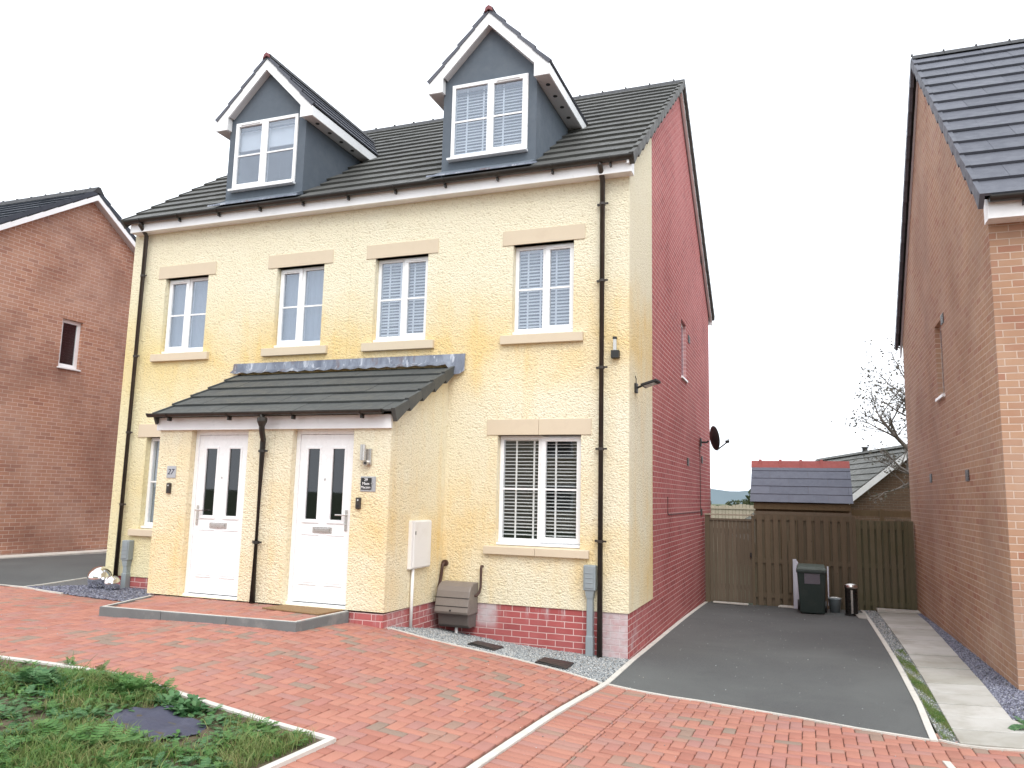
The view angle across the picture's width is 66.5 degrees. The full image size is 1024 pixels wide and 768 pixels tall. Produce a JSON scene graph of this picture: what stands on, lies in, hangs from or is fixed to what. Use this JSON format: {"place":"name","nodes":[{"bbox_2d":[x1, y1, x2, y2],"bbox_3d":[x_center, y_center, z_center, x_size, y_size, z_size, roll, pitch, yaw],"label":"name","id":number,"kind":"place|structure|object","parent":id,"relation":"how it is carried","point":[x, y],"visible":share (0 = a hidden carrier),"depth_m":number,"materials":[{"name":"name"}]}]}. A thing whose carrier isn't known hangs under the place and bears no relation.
{"place":"outdoors","nodes":[
{"label":"outdoors","id":0,"kind":"place"},
{"bbox_2d":[0,553,105,585],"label":"side driveway","id":1,"kind":"structure","parent":0,"point":[26,571],"depth_m":13.31,"materials":[{"name":"grey asphalt"}]},
{"bbox_2d":[39,578,107,599],"bbox_3d":[-5.276,3.143,12.411,3.150,0.083,4.470,-2,-9,20],"label":"slate bed","id":2,"kind":"object","parent":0,"point":[79,582],"visible":0.18,"depth_m":11.94,"materials":[{"name":"grey gravel"}]},
{"bbox_2d":[27,585,151,600],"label":"slate chippings","id":3,"kind":"object","parent":2,"relation":"on","point":[120,594],"visible":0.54,"depth_m":11.12,"materials":[{"name":"grey gravel"}]},
{"bbox_2d":[87,566,111,588],"bbox_3d":[-6.155,2.889,11.663,0.336,0.336,0.336,-2,-9,20],"label":"garden ball","id":4,"kind":"object","parent":3,"relation":"on","point":[97,576],"visible":0.88,"depth_m":11.54,"materials":[{"name":"metal"}]},
{"bbox_2d":[103,575,120,589],"bbox_3d":[-5.871,2.925,11.475,0.224,0.224,0.224,-2,-9,20],"label":"garden ball","id":5,"kind":"object","parent":3,"relation":"on","point":[112,582],"visible":0.91,"depth_m":11.40,"materials":[{"name":"metal"}]},
{"bbox_2d":[0,650,320,767],"bbox_3d":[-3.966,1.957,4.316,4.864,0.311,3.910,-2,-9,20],"label":"grass","id":6,"kind":"structure","parent":0,"point":[245,747],"depth_m":4.62,"materials":[{"name":"green plant"}]},
{"bbox_2d":[0,665,84,697],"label":"weed clump","id":7,"kind":"object","parent":6,"relation":"on","point":[41,675],"visible":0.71,"depth_m":5.58,"materials":[{"name":"green plant"}]},
{"bbox_2d":[17,718,153,763],"bbox_3d":[-2.391,2.063,4.493,0.827,0.180,0.526,-2,-9,20],"label":"weed clump","id":8,"kind":"object","parent":6,"relation":"on","point":[85,733],"visible":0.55,"depth_m":4.52,"materials":[{"name":"green plant"}]},
{"bbox_2d":[56,659,140,683],"bbox_3d":[-3.107,2.188,5.886,0.767,0.128,0.379,-4,-10,35],"label":"weed clump","id":9,"kind":"object","parent":6,"relation":"on","point":[101,671],"visible":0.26,"depth_m":5.92,"materials":[{"name":"green plant"}]},
{"bbox_2d":[0,660,279,767],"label":"clover","id":10,"kind":"object","parent":6,"relation":"on","point":[175,734],"visible":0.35,"depth_m":5.02,"materials":[{"name":"green plant"}]},
{"bbox_2d":[100,670,179,698],"bbox_3d":[-2.786,2.180,5.642,0.844,0.195,0.458,-2,-9,20],"label":"weed clump","id":11,"kind":"object","parent":6,"relation":"on","point":[125,683],"visible":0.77,"depth_m":5.59,"materials":[{"name":"green plant"}]},
{"bbox_2d":[0,660,310,767],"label":"weeds","id":12,"kind":"object","parent":6,"relation":"on","point":[206,753],"visible":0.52,"depth_m":4.73,"materials":[{"name":"green plant"}]},
{"bbox_2d":[109,706,206,742],"bbox_3d":[-2.275,2.164,5.003,0.683,0.068,0.490,-6,-11,41],"label":"weed membrane","id":13,"kind":"object","parent":6,"relation":"on","point":[157,718],"visible":0.77,"depth_m":5.01,"materials":[{"name":"grey fabric"}]},
{"bbox_2d":[147,689,211,716],"bbox_3d":[-2.250,2.192,5.354,0.495,0.132,0.313,-5,-10,37],"label":"weed clump","id":14,"kind":"object","parent":6,"relation":"on","point":[194,700],"visible":0.94,"depth_m":5.32,"materials":[{"name":"green plant"}]},
{"bbox_2d":[235,723,284,747],"bbox_3d":[-1.583,2.204,4.903,0.425,0.100,0.306,-2,-9,20],"label":"weed clump","id":15,"kind":"object","parent":6,"relation":"on","point":[266,728],"visible":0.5,"depth_m":4.88,"materials":[{"name":"green plant"}]},
{"bbox_2d":[390,626,628,681],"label":"gravel","id":16,"kind":"structure","parent":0,"point":[581,666],"depth_m":8.89,"materials":[{"name":"grey gravel"}]},
{"bbox_2d":[468,641,503,650],"bbox_3d":[-0.303,3.002,8.934,0.334,0.141,0.526,-1,-8,13],"label":"drain cover","id":17,"kind":"object","parent":16,"relation":"on","point":[486,645],"visible":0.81,"depth_m":8.81,"materials":[{"name":"black metal"}]},
{"bbox_2d":[535,657,573,669],"bbox_3d":[0.463,3.023,8.438,0.340,0.120,0.452,-1,-8,15],"label":"drain cover","id":18,"kind":"object","parent":16,"relation":"on","point":[555,663],"visible":0.84,"depth_m":8.34,"materials":[{"name":"black metal"}]},
{"bbox_2d":[0,586,1023,767],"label":"block paving","id":19,"kind":"structure","parent":0,"point":[378,698],"depth_m":6.30,"materials":[{"name":"red brick"}]},
{"bbox_2d":[0,584,62,593],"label":"edging","id":20,"kind":"object","parent":19,"relation":"on","point":[33,589],"visible":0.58,"depth_m":11.23,"materials":[{"name":"concrete"}]},
{"bbox_2d":[25,577,86,586],"bbox_3d":[-6.539,3.229,13.213,0.040,0.103,3.846,-1,-8,17],"label":"edging","id":21,"kind":"object","parent":19,"relation":"on","point":[58,582],"visible":0.16,"depth_m":11.95,"materials":[{"name":"concrete"}]},
{"bbox_2d":[61,651,94,665],"bbox_3d":[-3.512,2.219,6.279,0.253,0.094,0.211,-2,-9,20],"label":"weed clump","id":22,"kind":"object","parent":19,"relation":"on","point":[72,661],"visible":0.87,"depth_m":6.25,"materials":[{"name":"green plant"}]},
{"bbox_2d":[260,738,335,767],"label":"edging","id":23,"kind":"object","parent":19,"relation":"on","point":[296,755],"visible":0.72,"depth_m":4.67,"materials":[{"name":"concrete"}]},
{"bbox_2d":[6,614,895,765],"bbox_3d":[-2.282,2.554,6.881,10.452,0.412,3.582,-2,-9,20],"label":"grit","id":24,"kind":"object","parent":19,"relation":"on","point":[353,659],"visible":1,"depth_m":6.66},
{"bbox_2d":[942,761,955,767],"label":"edging","id":25,"kind":"object","parent":19,"relation":"on","point":[948,764],"visible":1,"depth_m":5.46,"materials":[{"name":"concrete"}]},
{"bbox_2d":[938,739,1023,751],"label":"edging","id":26,"kind":"object","parent":19,"relation":"on","point":[982,747],"visible":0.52,"depth_m":5.87,"materials":[{"name":"concrete"}]},
{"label":"step base","id":27,"kind":"structure","parent":19,"relation":"on","visible":0},
{"bbox_2d":[99,595,348,631],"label":"step kerb","id":28,"kind":"structure","parent":27,"relation":"on","point":[323,621],"depth_m":8.33,"materials":[{"name":"grey concrete"}]},
{"bbox_2d":[102,595,345,621],"bbox_3d":[-3.330,2.522,8.790,2.783,0.016,1.036,-2,-9,20],"label":"kerb edge","id":29,"kind":"object","parent":27,"relation":"on","point":[216,615],"visible":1,"depth_m":8.39,"materials":[{"name":"concrete"}]},
{"bbox_2d":[111,595,340,620],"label":"step paving","id":30,"kind":"structure","parent":27,"relation":"on","point":[203,606],"depth_m":8.78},
{"bbox_2d":[262,604,342,614],"bbox_3d":[-2.359,2.533,8.797,0.827,0.016,0.403,-3,-9,27],"label":"doormat","id":31,"kind":"object","parent":30,"relation":"on","point":[305,609],"visible":1,"depth_m":8.73,"materials":[{"name":"brown fabric"}]},
{"bbox_2d":[0,0,1023,490],"label":"sky","id":32,"kind":"structure","parent":0,"point":[798,109],"materials":[{"name":"white"}]},
{"bbox_2d":[464,684,946,767],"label":"paving bed","id":33,"kind":"object","parent":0,"point":[687,722],"visible":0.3,"depth_m":5.90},
{"bbox_2d":[0,655,333,739],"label":"edging","id":34,"kind":"object","parent":33,"relation":"on","point":[320,736],"visible":0.25,"depth_m":5.38,"materials":[{"name":"concrete"}]},
{"bbox_2d":[387,627,602,683],"bbox_3d":[-0.219,2.907,8.397,2.464,0.421,0.204,-2,-9,19],"label":"edging","id":35,"kind":"object","parent":33,"relation":"on","point":[598,682],"visible":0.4,"depth_m":8.43,"materials":[{"name":"concrete"}]},
{"bbox_2d":[608,684,929,741],"bbox_3d":[2.144,2.940,7.017,2.966,0.129,0.152,-5,-10,37],"label":"edging","id":36,"kind":"object","parent":33,"relation":"on","point":[831,723],"visible":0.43,"depth_m":6.88,"materials":[{"name":"concrete"}]},
{"bbox_2d":[710,489,748,503],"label":"hill","id":37,"kind":"structure","parent":0,"point":[720,496],"depth_m":611.15,"materials":[{"name":"blue"}]},
{"bbox_2d":[610,602,928,738],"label":"driveway","id":38,"kind":"structure","parent":0,"point":[847,660],"depth_m":8.84,"materials":[{"name":"grey asphalt"}]},
{"bbox_2d":[713,601,748,605],"bbox_3d":[4.326,4.338,15.472,0.692,0.025,0.149,-2,-9,25],"label":"gate threshold","id":39,"kind":"object","parent":38,"relation":"on","point":[736,603],"visible":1,"depth_m":15.45,"materials":[{"name":"concrete"}]},
{"bbox_2d":[639,609,879,723],"bbox_3d":[3.645,3.596,10.970,2.750,0.225,9.100,-2,-9,20],"label":"grit","id":40,"kind":"object","parent":38,"relation":"on","point":[766,656],"visible":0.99,"depth_m":9.99,"materials":[{"name":"grey gravel"}]},
{"bbox_2d":[793,559,798,608],"bbox_3d":[5.478,3.852,15.078,0.100,0.910,0.256,-2,-9,20],"label":"white board","id":41,"kind":"object","parent":38,"relation":"on","point":[795,586],"visible":0.78,"depth_m":15.06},
{"bbox_2d":[796,563,826,613],"bbox_3d":[5.453,3.725,14.219,0.514,0.854,0.645,-2,-9,20],"label":"wheelie bin","id":42,"kind":"object","parent":38,"relation":"on","point":[811,578],"visible":1,"depth_m":13.97,"materials":[{"name":"green plastic"}]},
{"bbox_2d":[827,566,828,605],"bbox_3d":[6.011,3.834,14.848,0.030,0.700,0.258,-2,-9,20],"label":"white board","id":43,"kind":"object","parent":38,"relation":"on","point":[828,581],"visible":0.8,"depth_m":14.88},
{"bbox_2d":[828,597,841,612],"bbox_3d":[5.928,4.053,14.350,0.246,0.278,0.240,-2,-9,20],"label":"bucket","id":44,"kind":"object","parent":38,"relation":"on","point":[835,605],"visible":1,"depth_m":14.27,"materials":[{"name":"grey plastic"}]},
{"bbox_2d":[844,583,857,615],"bbox_3d":[5.995,3.806,13.802,0.226,0.560,0.263,-2,-9,20],"label":"steel bin","id":45,"kind":"object","parent":38,"relation":"on","point":[851,599],"visible":0.97,"depth_m":13.74,"materials":[{"name":"metal"}]},
{"bbox_2d":[856,613,867,618],"bbox_3d":[6.048,4.020,13.555,0.180,0.015,0.699,-2,-9,20],"label":"paving offcut","id":46,"kind":"object","parent":38,"relation":"on","point":[861,615],"visible":0.8,"depth_m":13.44,"materials":[{"name":"concrete"}]},
{"bbox_2d":[778,605,793,607],"bbox_3d":[5.298,4.293,15.075,0.299,0.030,0.170,-2,-9,20],"label":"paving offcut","id":47,"kind":"object","parent":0,"point":[785,606],"visible":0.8,"depth_m":15.02,"materials":[{"name":"concrete"}]},
{"bbox_2d":[750,459,852,604],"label":"garden shed","id":48,"kind":"structure","parent":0,"point":[820,486],"depth_m":16.61,"materials":[{"name":"grey tile"}]},
{"bbox_2d":[711,504,1018,732],"bbox_3d":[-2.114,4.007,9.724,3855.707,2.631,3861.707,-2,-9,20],"label":"ground","id":49,"kind":"structure","parent":0,"point":[935,731],"depth_m":17.18,"materials":[{"name":"plant"}]},
{"bbox_2d":[0,549,106,558],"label":"side kerb","id":50,"kind":"structure","parent":49,"relation":"on","point":[55,553],"depth_m":15.72,"materials":[{"name":"concrete"}]},
{"bbox_2d":[0,187,135,554],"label":"brick house","id":51,"kind":"structure","parent":49,"relation":"on","point":[66,265],"depth_m":16.32,"materials":[{"name":"brown brick"}]},
{"bbox_2d":[57,308,87,371],"bbox_3d":[-9.615,-0.918,16.679,0.695,1.270,0.647,-2,-9,20],"label":"side window","id":52,"kind":"structure","parent":51,"relation":"in","point":[69,345],"depth_m":16.81,"materials":[{"name":"white plastic"}]},
{"bbox_2d":[105,5,714,659],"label":"semi detached house","id":53,"kind":"structure","parent":49,"relation":"on","point":[435,315],"depth_m":10.48,"materials":[{"name":"cream textured render"},{"name":"red brick"},{"name":"charcoal roof tile"}]},
{"bbox_2d":[120,540,133,587],"bbox_3d":[-5.822,2.725,11.796,0.140,0.725,0.127,-2,-9,20],"label":"meter cover","id":54,"kind":"object","parent":53,"relation":"attached to","point":[127,552],"visible":0.92,"depth_m":11.77,"materials":[{"name":"grey plastic"}]},
{"bbox_2d":[127,424,160,536],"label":"window","id":55,"kind":"structure","parent":53,"relation":"in","point":[145,430],"depth_m":12.06,"materials":[{"name":"white plastic"}]},
{"bbox_2d":[166,483,171,492],"bbox_3d":[-4.352,1.320,9.907,0.064,0.130,0.034,-2,-9,20],"label":"doorbell","id":56,"kind":"object","parent":53,"relation":"attached to","point":[168,487],"visible":1,"depth_m":9.89,"materials":[{"name":"brown plastic"}]},
{"bbox_2d":[166,466,176,477],"bbox_3d":[-4.332,1.119,9.942,0.145,0.150,0.011,-2,-9,20],"label":"house number","id":57,"kind":"object","parent":53,"relation":"attached to","point":[171,471],"visible":1,"depth_m":9.94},
{"bbox_2d":[150,261,216,361],"bbox_3d":[-5.078,-1.108,12.220,1.125,1.535,0.238,-2,-9,20],"label":"window","id":58,"kind":"structure","parent":53,"relation":"in","point":[184,339],"depth_m":12.28,"materials":[{"name":"white plastic"}]},
{"bbox_2d":[228,113,335,192],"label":"window","id":59,"kind":"structure","parent":53,"relation":"in","point":[266,157],"depth_m":12.16,"materials":[{"name":"white plastic"}]},
{"bbox_2d":[261,249,333,356],"bbox_3d":[-3.109,-1.167,11.487,1.133,1.535,0.238,-2,-9,20],"label":"window","id":60,"kind":"structure","parent":53,"relation":"in","point":[301,289],"depth_m":11.54,"materials":[{"name":"white plastic"}]},
{"bbox_2d":[355,497,360,508],"bbox_3d":[-1.755,1.361,8.923,0.064,0.130,0.034,-2,-9,20],"label":"doorbell","id":61,"kind":"object","parent":53,"relation":"attached to","point":[358,503],"visible":1,"depth_m":8.91,"materials":[{"name":"brown plastic"}]},
{"bbox_2d":[360,444,372,465],"bbox_3d":[-1.667,0.813,8.935,0.086,0.239,0.138,-10,-14,55],"label":"porch light","id":62,"kind":"object","parent":53,"relation":"attached to","point":[365,455],"visible":1,"depth_m":8.91,"materials":[{"name":"metal"}]},
{"bbox_2d":[360,476,375,491],"bbox_3d":[-1.646,1.142,8.920,0.201,0.173,0.024,-2,-9,20],"label":"house sign","id":63,"kind":"object","parent":53,"relation":"attached to","point":[367,483],"visible":1,"depth_m":8.91,"materials":[{"name":"metal"}]},
{"bbox_2d":[361,238,438,351],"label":"window","id":64,"kind":"structure","parent":53,"relation":"in","point":[402,283],"depth_m":10.97,"materials":[{"name":"white plastic"}]},
{"bbox_2d":[407,520,431,627],"bbox_3d":[-1.118,2.286,9.376,0.066,1.285,0.500,-2,-9,20],"label":"meter box","id":65,"kind":"object","parent":53,"relation":"attached to","point":[419,542],"visible":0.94,"depth_m":9.30,"materials":[{"name":"beige plastic"}]},
{"bbox_2d":[413,521,431,567],"bbox_3d":[-1.080,1.931,9.434,0.016,0.535,0.445,-2,-9,20],"label":"box door","id":66,"kind":"structure","parent":65,"relation":"in","point":[422,530],"depth_m":9.42,"materials":[{"name":"beige plastic"}]},
{"bbox_2d":[436,560,447,594],"bbox_3d":[-0.889,2.488,9.951,0.092,0.484,0.169,-2,-9,20],"label":"overflow pipe","id":67,"kind":"object","parent":53,"relation":"attached to","point":[444,563],"visible":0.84,"depth_m":9.95,"materials":[{"name":"brown plastic"}]},
{"bbox_2d":[434,580,477,632],"bbox_3d":[-0.698,2.854,9.721,0.450,0.755,0.340,-2,-9,20],"label":"gas meter box","id":68,"kind":"object","parent":53,"relation":"attached to","point":[456,604],"visible":0.95,"depth_m":9.65,"materials":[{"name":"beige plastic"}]},
{"bbox_2d":[474,565,483,596],"bbox_3d":[-0.408,2.467,9.788,0.056,0.385,0.153,-6,-11,43],"label":"overflow pipe","id":69,"kind":"object","parent":53,"relation":"attached to","point":[480,584],"visible":1,"depth_m":9.77,"materials":[{"name":"brown plastic"}]},
{"bbox_2d":[446,73,528,162],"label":"window","id":70,"kind":"structure","parent":53,"relation":"in","point":[492,122],"depth_m":10.85,"materials":[{"name":"white plastic"}]},
{"bbox_2d":[483,418,590,558],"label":"window","id":71,"kind":"structure","parent":53,"relation":"in","point":[540,484],"depth_m":9.95,"materials":[{"name":"white plastic"}]},
{"bbox_2d":[500,223,585,344],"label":"window","id":72,"kind":"structure","parent":53,"relation":"in","point":[544,278],"depth_m":10.24,"materials":[{"name":"white plastic"}]},
{"bbox_2d":[583,565,596,656],"bbox_3d":[0.924,2.685,9.261,0.150,1.055,0.127,-2,-9,20],"label":"meter cover","id":73,"kind":"object","parent":53,"relation":"attached to","point":[590,580],"visible":0.99,"depth_m":9.24,"materials":[{"name":"grey plastic"}]},
{"bbox_2d":[611,336,619,358],"bbox_3d":[1.272,-0.449,9.619,0.100,0.265,0.075,-2,-9,20],"label":"wall light","id":74,"kind":"object","parent":53,"relation":"attached to","point":[615,353],"visible":1,"depth_m":9.59,"materials":[{"name":"metal"}]},
{"bbox_2d":[634,376,660,392],"bbox_3d":[1.668,-0.011,9.747,0.342,0.222,0.178,-4,-10,33],"label":"floodlight","id":75,"kind":"object","parent":53,"relation":"attached to","point":[650,383],"visible":1,"depth_m":9.70,"materials":[{"name":"black metal"}]},
{"bbox_2d":[667,477,700,514],"bbox_3d":[3.097,1.626,13.904,0.010,1.324,4.010,-2,-9,20],"label":"dish cable","id":76,"kind":"object","parent":53,"relation":"attached to","point":[700,500],"visible":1,"depth_m":15.68,"materials":[{"name":"black plastic"}]},
{"bbox_2d":[681,324,687,382],"bbox_3d":[3.069,-0.593,14.131,0.130,1.070,0.660,-2,-9,20],"label":"side window","id":77,"kind":"structure","parent":53,"relation":"in","point":[682,376],"depth_m":14.22,"materials":[{"name":"white plastic"}]},
{"bbox_2d":[700,426,729,450],"bbox_3d":[4.114,1.102,15.860,0.554,0.506,0.381,-2,-9,20],"label":"satellite dish","id":78,"kind":"object","parent":53,"relation":"attached to","point":[714,439],"visible":1,"depth_m":15.81,"materials":[{"name":"black metal"}]},
{"bbox_2d":[466,601,706,767],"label":"edging","id":79,"kind":"object","parent":49,"relation":"on","point":[481,762],"visible":0.6,"depth_m":6.39,"materials":[{"name":"concrete"}]},
{"bbox_2d":[705,513,755,604],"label":"garden gate","id":80,"kind":"structure","parent":49,"relation":"on","point":[740,574],"depth_m":15.76,"materials":[{"name":"brown wood"}]},
{"bbox_2d":[711,504,754,551],"bbox_3d":[8.222,6.062,33.028,6.000,2.027,0.059,-2,-9,20],"label":"distant fence","id":81,"kind":"object","parent":49,"relation":"on","point":[739,509],"visible":0.12,"depth_m":32.76,"materials":[{"name":"brown wood"}]},
{"bbox_2d":[725,488,754,513],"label":"bush","id":82,"kind":"object","parent":49,"relation":"on","point":[744,501],"visible":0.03,"depth_m":47.87,"materials":[{"name":"green plant"}]},
{"bbox_2d":[754,511,858,609],"bbox_3d":[5.735,3.476,15.297,1.870,1.905,0.100,-2,-9,20],"label":"garden fence","id":83,"kind":"object","parent":49,"relation":"on","point":[788,536],"visible":0.74,"depth_m":15.34,"materials":[{"name":"brown wood"}]},
{"bbox_2d":[732,445,910,566],"bbox_3d":[12.417,4.749,27.856,7.946,4.940,9.910,1,-8,6],"label":"bungalow","id":84,"kind":"object","parent":49,"relation":"on","point":[866,475],"visible":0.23,"depth_m":23.50,"materials":[{"name":"grey tile"}]},
{"bbox_2d":[830,334,909,505],"bbox_3d":[11.325,1.680,20.849,4.782,6.404,5.220,8,-11,-39],"label":"tree","id":85,"kind":"object","parent":49,"relation":"on","point":[890,422],"visible":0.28,"depth_m":21.38,"materials":[{"name":"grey plant"}]},
{"bbox_2d":[852,509,910,520],"bbox_3d":[7.882,3.676,16.275,1.420,2.100,0.098,-1,-9,18],"label":"post and rail","id":86,"kind":"object","parent":49,"relation":"on","point":[882,513],"visible":0.29,"depth_m":16.41,"materials":[{"name":"brown wood"}]},
{"bbox_2d":[856,519,916,611],"bbox_3d":[7.074,3.487,14.791,0.988,1.800,0.100,-2,-9,20],"label":"garden fence","id":87,"kind":"object","parent":49,"relation":"on","point":[886,565],"visible":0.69,"depth_m":14.78,"materials":[{"name":"brown wood"}]},
{"bbox_2d":[861,610,937,741],"bbox_3d":[4.968,3.550,10.422,0.089,0.258,9.491,-2,-9,21],"label":"edging","id":88,"kind":"object","parent":49,"relation":"on","point":[924,717],"visible":0.66,"depth_m":7.73,"materials":[{"name":"concrete"}]},
{"bbox_2d":[870,613,955,741],"bbox_3d":[5.086,3.523,10.366,0.230,0.204,9.520,-2,-9,20],"label":"moss strip","id":89,"kind":"object","parent":49,"relation":"on","point":[936,729],"visible":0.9,"depth_m":7.12,"materials":[{"name":"green plant"}]},
{"bbox_2d":[864,610,914,665],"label":"gravel","id":90,"kind":"structure","parent":89,"relation":"on","point":[883,626],"depth_m":11.31,"materials":[{"name":"grey gravel"}]},
{"bbox_2d":[895,649,956,739],"bbox_3d":[4.185,3.075,8.038,0.192,0.058,4.233,-2,-9,20],"label":"moss growth","id":91,"kind":"object","parent":89,"relation":"on","point":[935,713],"visible":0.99,"depth_m":7.51,"materials":[{"name":"green plant"}]},
{"bbox_2d":[901,665,958,742],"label":"gravel","id":92,"kind":"structure","parent":89,"relation":"on","point":[945,731],"depth_m":7.24,"materials":[{"name":"grey gravel"}]},
{"bbox_2d":[894,38,1023,690],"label":"brick house","id":93,"kind":"structure","parent":49,"relation":"on","point":[959,331],"depth_m":9.95,"materials":[{"name":"brown brick"}]},
{"bbox_2d":[935,326,944,401],"bbox_3d":[6.303,-0.335,11.438,0.160,1.128,0.660,-2,-9,20],"label":"side window","id":94,"kind":"structure","parent":93,"relation":"in","point":[941,396],"depth_m":11.58,"materials":[{"name":"white plastic"}]},
{"bbox_2d":[917,613,1023,721],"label":"gravel","id":95,"kind":"structure","parent":49,"relation":"on","point":[969,656],"depth_m":8.15,"materials":[{"name":"grey gravel"}]},
{"bbox_2d":[878,612,1023,748],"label":"path","id":96,"kind":"structure","parent":0,"point":[973,710],"depth_m":7.68,"materials":[{"name":"concrete"}]},
{"bbox_2d":[876,608,920,613],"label":"path end slab","id":97,"kind":"structure","parent":96,"relation":"on","point":[895,610],"depth_m":14.32,"materials":[{"name":"concrete"}]},
{"bbox_2d":[1008,716,1023,730],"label":"weed clump","id":98,"kind":"object","parent":96,"relation":"on","point":[1014,727],"visible":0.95,"depth_m":6.33,"materials":[{"name":"green plant"}]}
]}

